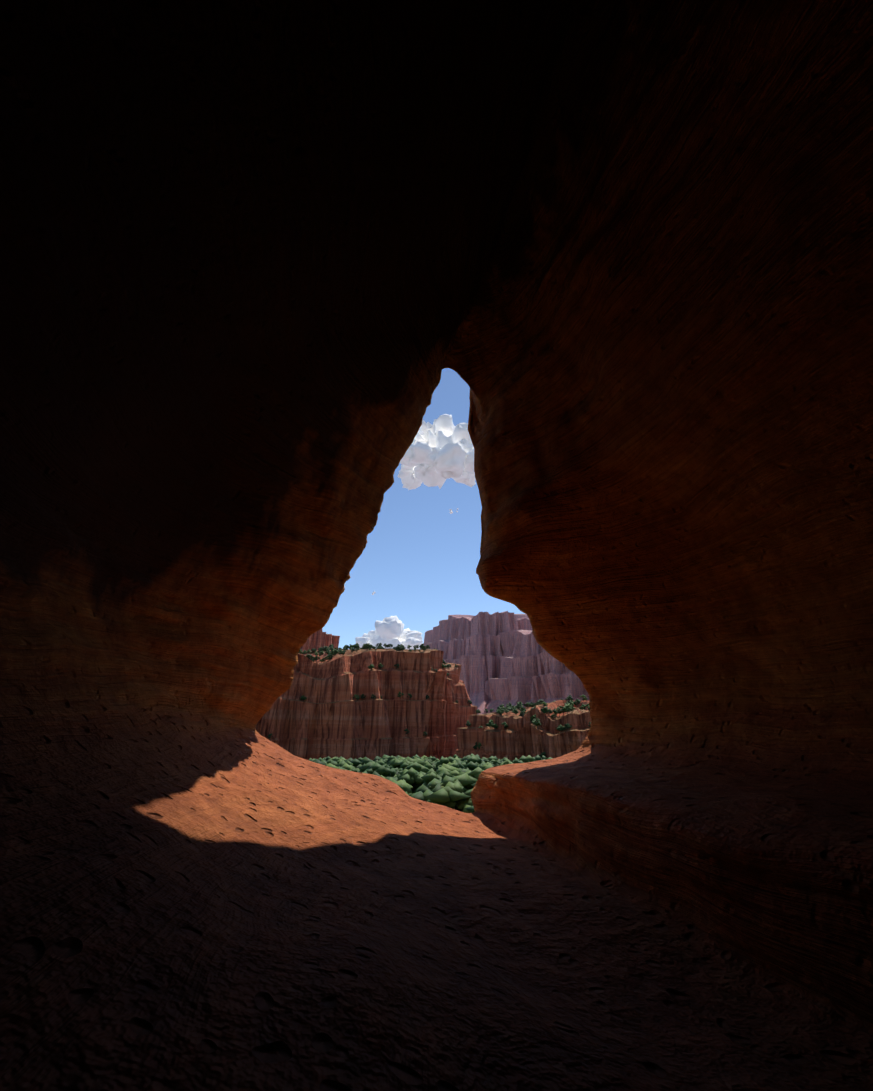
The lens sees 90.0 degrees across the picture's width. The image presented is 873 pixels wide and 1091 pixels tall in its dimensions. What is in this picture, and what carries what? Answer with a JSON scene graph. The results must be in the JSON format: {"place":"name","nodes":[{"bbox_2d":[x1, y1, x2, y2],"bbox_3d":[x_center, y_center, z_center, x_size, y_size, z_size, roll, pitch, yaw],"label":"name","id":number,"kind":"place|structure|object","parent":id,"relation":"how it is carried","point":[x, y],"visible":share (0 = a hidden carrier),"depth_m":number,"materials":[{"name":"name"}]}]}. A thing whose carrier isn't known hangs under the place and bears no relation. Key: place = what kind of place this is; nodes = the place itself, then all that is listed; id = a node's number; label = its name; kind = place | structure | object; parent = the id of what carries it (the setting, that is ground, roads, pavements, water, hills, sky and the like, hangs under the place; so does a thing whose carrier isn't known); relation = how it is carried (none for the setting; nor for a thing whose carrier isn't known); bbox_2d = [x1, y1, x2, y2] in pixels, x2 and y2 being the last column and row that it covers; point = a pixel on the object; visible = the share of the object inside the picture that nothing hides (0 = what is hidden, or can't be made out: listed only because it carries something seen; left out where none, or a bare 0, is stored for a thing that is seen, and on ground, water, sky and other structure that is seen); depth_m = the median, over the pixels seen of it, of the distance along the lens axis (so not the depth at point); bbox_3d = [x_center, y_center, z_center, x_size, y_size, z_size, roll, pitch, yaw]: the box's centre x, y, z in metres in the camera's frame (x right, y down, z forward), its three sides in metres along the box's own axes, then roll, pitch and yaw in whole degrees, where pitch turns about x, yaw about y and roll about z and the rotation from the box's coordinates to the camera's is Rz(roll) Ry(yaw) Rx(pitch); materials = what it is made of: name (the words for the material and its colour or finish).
{"place":"outdoors","nodes":[
{"label":"outdoors","id":0,"kind":"place"},
{"bbox_2d":[300,629,339,654],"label":"butte","id":1,"kind":"object","parent":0,"point":[318,639],"depth_m":825.41,"materials":[{"name":"red stone"}]},
{"bbox_2d":[255,648,476,759],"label":"cliff band","id":2,"kind":"object","parent":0,"point":[330,716],"visible":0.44,"depth_m":348.03,"materials":[{"name":"brown stone"}]},
{"bbox_2d":[355,616,422,648],"bbox_3d":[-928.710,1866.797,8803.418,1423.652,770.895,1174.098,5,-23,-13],"label":"cloud","id":3,"kind":"structure","parent":0,"point":[388,630],"depth_m":8428.08,"materials":[{"name":"white"}]},
{"bbox_2d":[322,368,524,648],"label":"sky","id":4,"kind":"structure","parent":0,"point":[420,559],"materials":[{"name":"blue"}]},
{"bbox_2d":[398,414,475,489],"bbox_3d":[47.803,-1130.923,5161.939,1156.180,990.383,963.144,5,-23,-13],"label":"cloud","id":5,"kind":"structure","parent":0,"point":[439,451],"depth_m":4909.13,"materials":[{"name":"white"}]},
{"bbox_2d":[424,611,531,714],"bbox_3d":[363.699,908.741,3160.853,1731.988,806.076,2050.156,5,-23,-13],"label":"cliff","id":6,"kind":"structure","parent":0,"point":[471,645],"depth_m":2794.25,"materials":[{"name":"stone"}]},
{"bbox_2d":[456,700,590,760],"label":"cliff","id":7,"kind":"structure","parent":0,"point":[518,737],"depth_m":282.06,"materials":[{"name":"brown stone"}]},
{"bbox_2d":[482,630,588,713],"bbox_3d":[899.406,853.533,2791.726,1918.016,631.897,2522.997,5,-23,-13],"label":"cliff","id":8,"kind":"structure","parent":0,"point":[535,672],"depth_m":2253.05,"materials":[{"name":"stone"}]},
{"bbox_3d":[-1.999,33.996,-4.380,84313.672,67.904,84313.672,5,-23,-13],"label":"ground","id":9,"kind":"structure","parent":0,"visible":0},
{"bbox_2d":[267,643,590,812],"bbox_3d":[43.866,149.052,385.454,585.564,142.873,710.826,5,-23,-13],"label":"trees","id":10,"kind":"object","parent":9,"relation":"on","point":[450,782],"visible":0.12,"depth_m":67.75,"materials":[{"name":"green plant"}]},
{"bbox_2d":[0,0,872,1090],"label":"cave rock","id":11,"kind":"object","parent":9,"relation":"on","point":[270,270],"visible":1,"depth_m":4.72,"materials":[{"name":"red stone"}]}
]}

